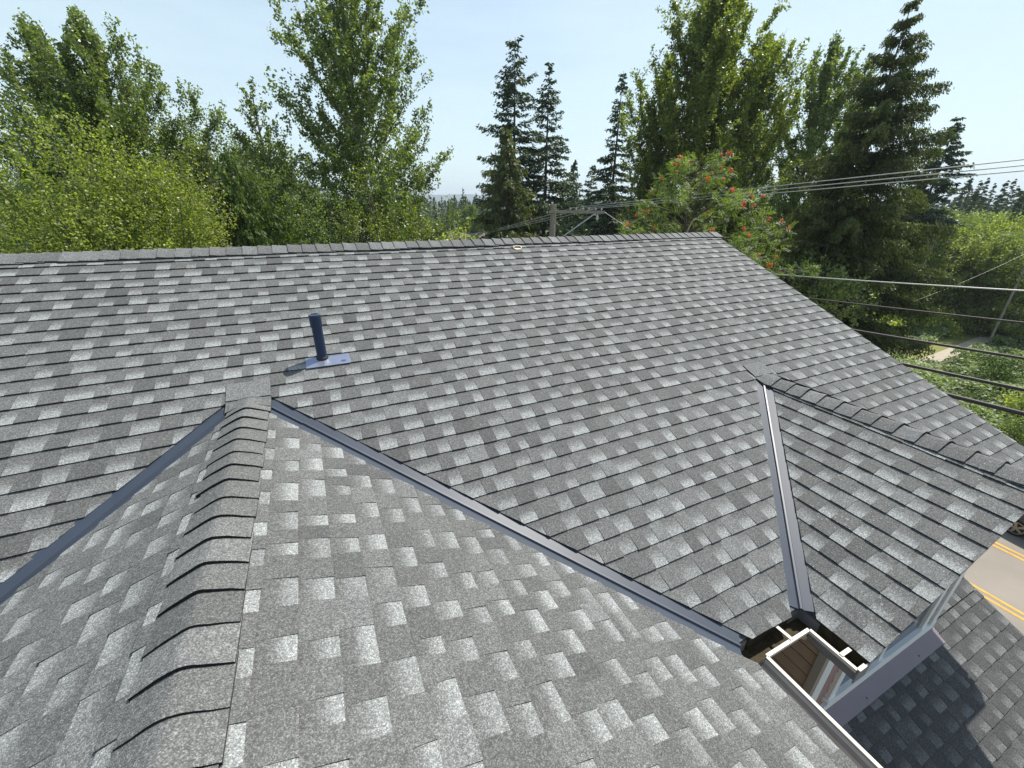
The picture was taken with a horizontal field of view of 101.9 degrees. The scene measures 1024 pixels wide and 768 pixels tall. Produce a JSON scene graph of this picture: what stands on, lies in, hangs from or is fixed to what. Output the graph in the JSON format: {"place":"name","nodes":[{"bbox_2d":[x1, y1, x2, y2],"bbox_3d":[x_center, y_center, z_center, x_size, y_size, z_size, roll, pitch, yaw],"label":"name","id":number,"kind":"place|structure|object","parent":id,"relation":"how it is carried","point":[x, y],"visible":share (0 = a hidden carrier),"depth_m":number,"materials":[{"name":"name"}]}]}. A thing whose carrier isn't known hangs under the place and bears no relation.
{"place":"outdoors","nodes":[
{"label":"outdoors","id":0,"kind":"place"},
{"bbox_2d":[30,190,627,201],"bbox_3d":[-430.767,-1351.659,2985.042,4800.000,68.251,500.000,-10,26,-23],"label":"hills","id":1,"kind":"structure","parent":0,"point":[458,197],"depth_m":2855.23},
{"bbox_2d":[0,231,1023,767],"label":"house","id":2,"kind":"structure","parent":0,"point":[708,499],"depth_m":2.88,"materials":[{"name":"grey"}]},
{"bbox_2d":[821,586,949,705],"bbox_3d":[3.553,2.139,3.780,1.740,1.200,0.051,-10,26,-23],"label":"window","id":3,"kind":"structure","parent":2,"relation":"in","point":[841,683],"depth_m":4.06,"materials":[{"name":"white paint"}]},
{"bbox_2d":[0,199,1023,426],"bbox_3d":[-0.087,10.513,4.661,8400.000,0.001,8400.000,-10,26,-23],"label":"ground","id":4,"kind":"structure","parent":0,"point":[1001,343],"depth_m":32.18,"materials":[{"name":"green plant"}]},
{"bbox_2d":[0,7,173,251],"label":"cottonwood tree","id":5,"kind":"object","parent":4,"relation":"on","point":[31,56],"visible":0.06,"depth_m":17.49,"materials":[{"name":"green plant"}]},
{"bbox_2d":[3,108,238,252],"bbox_3d":[-9.729,-0.107,12.150,6.739,13.229,6.430,-2,24,-5],"label":"broadleaf tree","id":6,"kind":"object","parent":4,"relation":"on","point":[91,187],"visible":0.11,"depth_m":9.63,"materials":[{"name":"green plant"}]},
{"bbox_2d":[0,83,243,253],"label":"broadleaf tree","id":7,"kind":"object","parent":4,"relation":"on","point":[16,233],"visible":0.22,"depth_m":9.39,"materials":[{"name":"green plant"}]},
{"bbox_2d":[0,4,265,251],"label":"cottonwood tree","id":8,"kind":"object","parent":4,"relation":"on","point":[83,43],"visible":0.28,"depth_m":17.16,"materials":[{"name":"green plant"}]},
{"bbox_2d":[69,188,219,250],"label":"broadleaf tree","id":9,"kind":"object","parent":4,"relation":"on","point":[120,232],"visible":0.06,"depth_m":9.32,"materials":[{"name":"green plant"}]},
{"bbox_2d":[145,134,231,237],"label":"broadleaf tree","id":10,"kind":"object","parent":4,"relation":"on","point":[195,154],"depth_m":23.72,"materials":[{"name":"green plant"}]},
{"bbox_2d":[139,139,272,246],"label":"broadleaf tree","id":11,"kind":"object","parent":4,"relation":"on","point":[211,184],"visible":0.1,"depth_m":13.83,"materials":[{"name":"green plant"}]},
{"bbox_2d":[177,152,310,247],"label":"cedar tree","id":12,"kind":"object","parent":4,"relation":"on","point":[252,221],"visible":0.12,"depth_m":14.38,"materials":[{"name":"green plant"}]},
{"bbox_2d":[213,136,333,243],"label":"broadleaf tree","id":13,"kind":"object","parent":4,"relation":"on","point":[250,164],"visible":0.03,"depth_m":23.65,"materials":[{"name":"green plant"}]},
{"bbox_2d":[212,76,341,243],"bbox_3d":[-12.114,-6.497,22.328,5.917,16.602,6.215,-10,26,-23],"label":"cottonwood tree","id":14,"kind":"object","parent":4,"relation":"on","point":[253,112],"visible":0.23,"depth_m":19.76,"materials":[{"name":"green plant"}]},
{"bbox_2d":[241,151,327,244],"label":"broadleaf tree","id":15,"kind":"object","parent":4,"relation":"on","point":[277,183],"visible":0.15,"depth_m":16.16,"materials":[{"name":"green plant"}]},
{"bbox_2d":[289,178,360,244],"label":"broadleaf tree","id":16,"kind":"object","parent":4,"relation":"on","point":[324,222],"visible":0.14,"depth_m":14.42,"materials":[{"name":"green plant"}]},
{"bbox_2d":[245,0,477,243],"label":"cottonwood tree","id":17,"kind":"object","parent":4,"relation":"on","point":[353,136],"visible":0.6,"depth_m":19.08,"materials":[{"name":"green plant"}]},
{"bbox_2d":[321,157,431,242],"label":"broadleaf tree","id":18,"kind":"object","parent":4,"relation":"on","point":[360,211],"visible":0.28,"depth_m":15.24,"materials":[{"name":"green plant"}]},
{"bbox_2d":[381,191,438,241],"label":"broadleaf tree","id":19,"kind":"object","parent":4,"relation":"on","point":[404,215],"visible":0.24,"depth_m":15.36,"materials":[{"name":"green plant"}]},
{"bbox_2d":[404,217,451,240],"bbox_3d":[-4.899,-4.062,24.097,4.169,10.830,3.287,-10,26,-23],"label":"round shrub","id":20,"kind":"object","parent":4,"relation":"on","point":[429,232],"visible":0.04,"depth_m":22.10,"materials":[{"name":"green plant"}]},
{"bbox_2d":[423,198,432,222],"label":"fir tree","id":21,"kind":"object","parent":4,"relation":"on","point":[427,211],"visible":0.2,"depth_m":108.89,"materials":[{"name":"green plant"}]},
{"bbox_2d":[431,204,438,220],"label":"fir tree","id":22,"kind":"object","parent":4,"relation":"on","point":[433,213],"visible":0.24,"depth_m":136.69,"materials":[{"name":"green plant"}]},
{"bbox_2d":[439,196,447,230],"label":"fir tree","id":23,"kind":"object","parent":4,"relation":"on","point":[442,209],"visible":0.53,"depth_m":155.07,"materials":[{"name":"green plant"}]},
{"bbox_2d":[444,203,453,231],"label":"fir tree","id":24,"kind":"object","parent":4,"relation":"on","point":[448,208],"visible":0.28,"depth_m":128.78,"materials":[{"name":"green plant"}]},
{"bbox_2d":[451,195,459,227],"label":"fir tree","id":25,"kind":"object","parent":4,"relation":"on","point":[454,203],"visible":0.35,"depth_m":173.29,"materials":[{"name":"green plant"}]},
{"bbox_2d":[436,225,478,240],"bbox_3d":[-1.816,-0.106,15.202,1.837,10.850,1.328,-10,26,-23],"label":"round shrub","id":26,"kind":"object","parent":4,"relation":"on","point":[457,234],"visible":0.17,"depth_m":12.98,"materials":[{"name":"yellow plant"}]},
{"bbox_2d":[459,188,466,223],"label":"fir tree","id":27,"kind":"object","parent":4,"relation":"on","point":[462,197],"visible":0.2,"depth_m":145.03,"materials":[{"name":"green plant"}]},
{"bbox_2d":[445,232,484,239],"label":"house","id":28,"kind":"structure","parent":4,"relation":"on","point":[479,236],"depth_m":78.80,"materials":[{"name":"grey glass"}]},
{"bbox_2d":[457,202,479,232],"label":"broadleaf tree","id":29,"kind":"object","parent":4,"relation":"on","point":[472,208],"visible":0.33,"depth_m":86.88,"materials":[{"name":"green plant"}]},
{"bbox_2d":[469,214,486,237],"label":"broadleaf tree","id":30,"kind":"object","parent":4,"relation":"on","point":[475,227],"visible":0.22,"depth_m":78.77,"materials":[{"name":"green plant"}]},
{"bbox_2d":[471,128,542,238],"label":"cedar tree","id":31,"kind":"object","parent":4,"relation":"on","point":[495,217],"visible":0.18,"depth_m":30.41,"materials":[{"name":"green plant"}]},
{"bbox_2d":[0,185,1023,253],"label":"forest","id":32,"kind":"object","parent":4,"relation":"on","point":[468,203],"visible":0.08,"depth_m":142.36,"materials":[{"name":"green plant"}]},
{"bbox_2d":[470,35,557,238],"bbox_3d":[-0.178,-15.186,34.829,11.256,22.532,9.357,3,24,6],"label":"fir tree","id":33,"kind":"object","parent":4,"relation":"on","point":[509,89],"visible":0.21,"depth_m":32.25,"materials":[{"name":"green plant"}]},
{"bbox_2d":[516,62,586,236],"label":"fir tree","id":34,"kind":"object","parent":4,"relation":"on","point":[560,188],"visible":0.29,"depth_m":34.78,"materials":[{"name":"green plant"}]},
{"bbox_2d":[555,160,586,236],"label":"cedar tree","id":35,"kind":"object","parent":4,"relation":"on","point":[572,199],"visible":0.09,"depth_m":45.06,"materials":[{"name":"green plant"}]},
{"bbox_2d":[549,204,605,236],"bbox_3d":[3.147,-3.455,22.251,2.767,11.330,0.441,3,24,6],"label":"utility pole","id":36,"kind":"object","parent":4,"relation":"on","point":[553,211],"visible":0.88,"depth_m":20.03,"materials":[{"name":"grey wood"}]},
{"bbox_2d":[452,208,571,236],"bbox_3d":[-4.795,-14.399,38.657,0.022,4.459,42.043,-9,26,-20],"label":"power line","id":37,"kind":"object","parent":36,"relation":"attached to","point":[517,223],"visible":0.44,"depth_m":26.29,"materials":[{"name":"metal"}]},
{"bbox_2d":[458,209,580,236],"bbox_3d":[-5.208,-14.239,38.530,0.022,4.654,42.592,-10,26,-22],"label":"power line","id":38,"kind":"object","parent":36,"relation":"attached to","point":[524,223],"visible":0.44,"depth_m":25.73,"materials":[{"name":"metal"}]},
{"bbox_2d":[482,208,596,233],"bbox_3d":[-5.961,-13.981,38.329,0.022,4.974,43.351,-12,27,-25],"label":"power line","id":39,"kind":"object","parent":36,"relation":"attached to","point":[541,221],"visible":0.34,"depth_m":24.51,"materials":[{"name":"metal"}]},
{"bbox_2d":[573,159,1023,207],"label":"power line","id":40,"kind":"object","parent":36,"relation":"attached to","point":[848,178],"visible":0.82,"depth_m":9.54,"materials":[{"name":"metal"}]},
{"bbox_2d":[587,165,1023,207],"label":"power line","id":41,"kind":"object","parent":36,"relation":"attached to","point":[854,182],"visible":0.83,"depth_m":9.48,"materials":[{"name":"metal"}]},
{"bbox_2d":[602,170,1023,207],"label":"power line","id":42,"kind":"object","parent":36,"relation":"attached to","point":[869,184],"visible":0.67,"depth_m":9.33,"materials":[{"name":"metal"}]},
{"bbox_2d":[773,274,1023,290],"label":"cable","id":43,"kind":"object","parent":36,"relation":"attached to","point":[909,283],"visible":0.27,"depth_m":9.11,"materials":[{"name":"metal"}]},
{"bbox_2d":[807,297,1023,323],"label":"cable","id":44,"kind":"object","parent":36,"relation":"attached to","point":[921,311],"visible":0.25,"depth_m":9.00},
{"bbox_2d":[852,329,1023,359],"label":"cable","id":45,"kind":"object","parent":36,"relation":"attached to","point":[951,346],"visible":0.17,"depth_m":8.81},
{"bbox_2d":[901,362,1023,391],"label":"cable","id":46,"kind":"object","parent":36,"relation":"attached to","point":[966,377],"visible":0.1,"depth_m":8.58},
{"bbox_2d":[942,391,1023,415],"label":"cable","id":47,"kind":"object","parent":36,"relation":"attached to","point":[990,405],"visible":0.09,"depth_m":8.37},
{"bbox_2d":[581,165,598,233],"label":"fir tree","id":48,"kind":"object","parent":4,"relation":"on","point":[589,185],"visible":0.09,"depth_m":49.82,"materials":[{"name":"green plant"}]},
{"bbox_2d":[566,71,636,235],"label":"fir tree","id":49,"kind":"object","parent":4,"relation":"on","point":[609,158],"visible":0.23,"depth_m":39.45,"materials":[{"name":"green plant"}]},
{"bbox_2d":[582,183,632,235],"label":"fir tree","id":50,"kind":"object","parent":4,"relation":"on","point":[612,223],"visible":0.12,"depth_m":35.76,"materials":[{"name":"green plant"}]},
{"bbox_2d":[615,50,688,233],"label":"cottonwood tree","id":51,"kind":"object","parent":4,"relation":"on","point":[669,65],"visible":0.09,"depth_m":29.07,"materials":[{"name":"green plant"}]},
{"bbox_2d":[617,0,809,243],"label":"cottonwood tree","id":52,"kind":"object","parent":4,"relation":"on","point":[712,48],"visible":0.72,"depth_m":25.12,"materials":[{"name":"green plant"}]},
{"bbox_2d":[617,143,821,278],"bbox_3d":[5.200,-0.691,14.051,6.556,12.959,6.800,-10,26,-23],"label":"rowan tree","id":53,"kind":"object","parent":4,"relation":"on","point":[685,190],"visible":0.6,"depth_m":11.46,"materials":[{"name":"green plant"}]},
{"bbox_2d":[683,21,813,264],"bbox_3d":[15.072,-11.619,28.971,7.311,20.998,7.584,0,24,-1],"label":"cottonwood tree","id":54,"kind":"object","parent":4,"relation":"on","point":[771,138],"visible":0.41,"depth_m":25.63,"materials":[{"name":"green plant"}]},
{"bbox_2d":[740,29,869,269],"bbox_3d":[21.588,-13.528,32.023,8.966,22.112,7.922,-10,26,-23],"label":"cottonwood tree","id":55,"kind":"object","parent":4,"relation":"on","point":[821,109],"visible":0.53,"depth_m":28.83,"materials":[{"name":"green plant"}]},
{"bbox_2d":[777,251,878,329],"bbox_3d":[14.079,-1.725,20.801,5.173,9.610,4.999,15,28,30],"label":"leafy shrub","id":56,"kind":"object","parent":4,"relation":"on","point":[828,295],"visible":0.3,"depth_m":18.48,"materials":[{"name":"green plant"}]},
{"bbox_2d":[775,52,881,245],"bbox_3d":[24.756,-13.024,32.457,6.446,20.885,6.349,0,24,0],"label":"cottonwood tree","id":57,"kind":"object","parent":4,"relation":"on","point":[871,71],"visible":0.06,"depth_m":29.35,"materials":[{"name":"green plant"}]},
{"bbox_2d":[761,165,896,332],"bbox_3d":[15.533,-3.987,21.771,8.642,13.350,8.326,-10,26,-23],"label":"hemlock tree","id":58,"kind":"object","parent":4,"relation":"on","point":[834,252],"visible":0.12,"depth_m":20.23,"materials":[{"name":"green plant"}]},
{"bbox_2d":[760,0,968,367],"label":"hemlock tree","id":59,"kind":"object","parent":4,"relation":"on","point":[884,122],"visible":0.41,"depth_m":19.22,"materials":[{"name":"green plant"}]},
{"bbox_2d":[875,311,906,330],"bbox_3d":[32.670,-6.049,38.450,5.930,4.649,5.875,4,24,8],"label":"leafy shrub","id":60,"kind":"object","parent":4,"relation":"on","point":[895,321],"visible":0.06,"depth_m":36.94,"materials":[{"name":"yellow plant"}]},
{"bbox_2d":[883,262,934,321],"bbox_3d":[36.516,-9.060,42.150,8.824,7.668,8.845,4,24,8],"label":"leafy shrub","id":61,"kind":"object","parent":4,"relation":"on","point":[924,294],"visible":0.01,"depth_m":38.76,"materials":[{"name":"green plant"}]},
{"bbox_2d":[882,235,947,326],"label":"leafy shrub","id":62,"kind":"object","parent":4,"relation":"on","point":[930,264],"visible":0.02,"depth_m":40.30,"materials":[{"name":"green plant"}]},
{"bbox_2d":[898,285,961,319],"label":"leafy shrub","id":63,"kind":"object","parent":4,"relation":"on","point":[945,301],"visible":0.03,"depth_m":40.17,"materials":[{"name":"green plant"}]},
{"bbox_2d":[886,116,977,320],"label":"fir tree","id":64,"kind":"object","parent":4,"relation":"on","point":[932,216],"visible":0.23,"depth_m":40.21,"materials":[{"name":"green plant"}]},
{"bbox_2d":[923,217,944,265],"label":"dead tree","id":65,"kind":"object","parent":4,"relation":"on","point":[931,245],"visible":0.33,"depth_m":37.18,"materials":[{"name":"grey plant"}]},
{"bbox_2d":[904,304,964,338],"bbox_3d":[40.397,-5.974,39.825,4.439,3.573,4.931,18,29,34],"label":"leafy shrub","id":66,"kind":"object","parent":4,"relation":"on","point":[946,322],"visible":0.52,"depth_m":38.98,"materials":[{"name":"green plant"}]},
{"bbox_2d":[885,325,989,362],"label":"path","id":67,"kind":"structure","parent":4,"relation":"on","point":[957,340],"depth_m":37.77,"materials":[{"name":"beige concrete"}]},
{"bbox_2d":[896,205,981,235],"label":"leafy shrub","id":68,"kind":"object","parent":4,"relation":"on","point":[958,214],"visible":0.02,"depth_m":53.56,"materials":[{"name":"green plant"}]},
{"bbox_2d":[939,187,952,210],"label":"fir tree","id":69,"kind":"object","parent":4,"relation":"on","point":[946,202],"visible":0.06,"depth_m":85.78,"materials":[{"name":"green plant"}]},
{"bbox_2d":[907,229,985,307],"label":"leafy shrub","id":70,"kind":"object","parent":4,"relation":"on","point":[945,246],"visible":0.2,"depth_m":40.14,"materials":[{"name":"green plant"}]},
{"bbox_2d":[881,310,1023,445],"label":"brambles","id":71,"kind":"object","parent":4,"relation":"on","point":[991,413],"visible":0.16,"depth_m":30.49,"materials":[{"name":"green plant"}]},
{"bbox_2d":[917,218,993,319],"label":"leafy shrub","id":72,"kind":"object","parent":4,"relation":"on","point":[966,237],"visible":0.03,"depth_m":41.18,"materials":[{"name":"green plant"}]},
{"bbox_2d":[905,253,1007,337],"bbox_3d":[42.769,-8.790,41.688,8.846,8.846,10.255,-10,26,-23],"label":"leafy shrub","id":73,"kind":"object","parent":4,"relation":"on","point":[962,274],"visible":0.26,"depth_m":39.23,"materials":[{"name":"green plant"}]},
{"bbox_2d":[941,178,973,224],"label":"fir tree","id":74,"kind":"object","parent":4,"relation":"on","point":[968,187],"visible":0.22,"depth_m":83.73,"materials":[{"name":"green plant"}]},
{"bbox_2d":[959,188,980,227],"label":"fir tree","id":75,"kind":"object","parent":4,"relation":"on","point":[975,197],"visible":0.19,"depth_m":70.59,"materials":[{"name":"green plant"}]},
{"bbox_2d":[963,180,983,213],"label":"fir tree","id":76,"kind":"object","parent":4,"relation":"on","point":[981,184],"visible":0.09,"depth_m":94.94,"materials":[{"name":"green plant"}]},
{"bbox_2d":[932,225,1023,336],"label":"leafy shrub","id":77,"kind":"object","parent":4,"relation":"on","point":[996,253],"visible":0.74,"depth_m":37.38,"materials":[{"name":"green plant"}]},
{"bbox_2d":[966,178,989,219],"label":"fir tree","id":78,"kind":"object","parent":4,"relation":"on","point":[979,204],"visible":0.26,"depth_m":76.04,"materials":[{"name":"green plant"}]},
{"bbox_2d":[948,209,1013,247],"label":"leafy shrub","id":79,"kind":"object","parent":4,"relation":"on","point":[978,215],"visible":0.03,"depth_m":51.77,"materials":[{"name":"green plant"}]},
{"bbox_2d":[939,264,1023,324],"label":"leafy shrub","id":80,"kind":"object","parent":4,"relation":"on","point":[985,293],"visible":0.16,"depth_m":39.50,"materials":[{"name":"green plant"}]},
{"bbox_2d":[954,209,1023,313],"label":"leafy shrub","id":81,"kind":"object","parent":4,"relation":"on","point":[1000,224],"visible":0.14,"depth_m":41.04,"materials":[{"name":"green plant"}]},
{"bbox_2d":[982,183,996,219],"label":"fir tree","id":82,"kind":"object","parent":4,"relation":"on","point":[990,199],"visible":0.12,"depth_m":87.83,"materials":[{"name":"green plant"}]},
{"bbox_2d":[983,192,1004,225],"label":"fir tree","id":83,"kind":"object","parent":4,"relation":"on","point":[1000,196],"visible":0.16,"depth_m":68.75,"materials":[{"name":"green plant"}]},
{"bbox_2d":[982,180,1010,223],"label":"fir tree","id":84,"kind":"object","parent":4,"relation":"on","point":[1002,190],"visible":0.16,"depth_m":80.80,"materials":[{"name":"green plant"}]},
{"bbox_2d":[972,353,1023,394],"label":"wild bush","id":85,"kind":"object","parent":4,"relation":"on","point":[1003,376],"visible":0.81,"depth_m":27.90,"materials":[{"name":"green plant"}]},
{"bbox_2d":[976,307,1023,337],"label":"leafy shrub","id":86,"kind":"object","parent":4,"relation":"on","point":[994,315],"visible":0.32,"depth_m":38.61,"materials":[{"name":"green plant"}]},
{"bbox_2d":[990,179,1017,222],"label":"fir tree","id":87,"kind":"object","parent":4,"relation":"on","point":[1012,190],"visible":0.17,"depth_m":98.14,"materials":[{"name":"green plant"}]},
{"bbox_2d":[987,249,1023,342],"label":"utility pole","id":88,"kind":"object","parent":4,"relation":"on","point":[1003,311],"visible":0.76,"depth_m":36.20,"materials":[{"name":"brown wood"}]},
{"bbox_2d":[989,400,1023,445],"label":"wild bush","id":89,"kind":"object","parent":4,"relation":"on","point":[1019,433],"visible":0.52,"depth_m":20.78,"materials":[{"name":"green plant"}]},
{"bbox_2d":[995,385,1023,419],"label":"wild bush","id":90,"kind":"object","parent":4,"relation":"on","point":[1014,401],"visible":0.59,"depth_m":24.27,"materials":[{"name":"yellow plant"}]},
{"bbox_2d":[1001,186,1020,210],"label":"fir tree","id":91,"kind":"object","parent":4,"relation":"on","point":[1014,195],"visible":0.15,"depth_m":85.89,"materials":[{"name":"green plant"}]},
{"bbox_2d":[1005,192,1023,222],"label":"fir tree","id":92,"kind":"object","parent":4,"relation":"on","point":[1010,217],"visible":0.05,"depth_m":73.26,"materials":[{"name":"green plant"}]},
{"bbox_2d":[1006,195,1023,230],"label":"fir tree","id":93,"kind":"object","parent":4,"relation":"on","point":[1016,205],"visible":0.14,"depth_m":61.22,"materials":[{"name":"green plant"}]},
{"bbox_2d":[0,0,1023,205],"label":"sky","id":94,"kind":"structure","parent":0,"point":[212,45],"materials":[{"name":"blue"}]},
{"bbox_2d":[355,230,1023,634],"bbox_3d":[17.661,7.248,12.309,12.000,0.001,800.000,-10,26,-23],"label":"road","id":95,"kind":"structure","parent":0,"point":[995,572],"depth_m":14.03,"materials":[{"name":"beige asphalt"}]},
{"bbox_2d":[968,542,1023,620],"bbox_3d":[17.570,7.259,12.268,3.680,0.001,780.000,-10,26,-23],"label":"road markings","id":96,"kind":"object","parent":95,"relation":"on","point":[1001,606],"depth_m":13.28,"materials":[{"name":"yellow paint"}]},
{"bbox_2d":[1007,514,1023,536],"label":"car","id":97,"kind":"object","parent":95,"relation":"on","point":[1016,528],"visible":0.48,"depth_m":15.55,"materials":[{"name":"black paint"}]},
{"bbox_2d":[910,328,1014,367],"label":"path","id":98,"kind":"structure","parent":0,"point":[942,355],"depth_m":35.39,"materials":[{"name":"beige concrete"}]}
]}

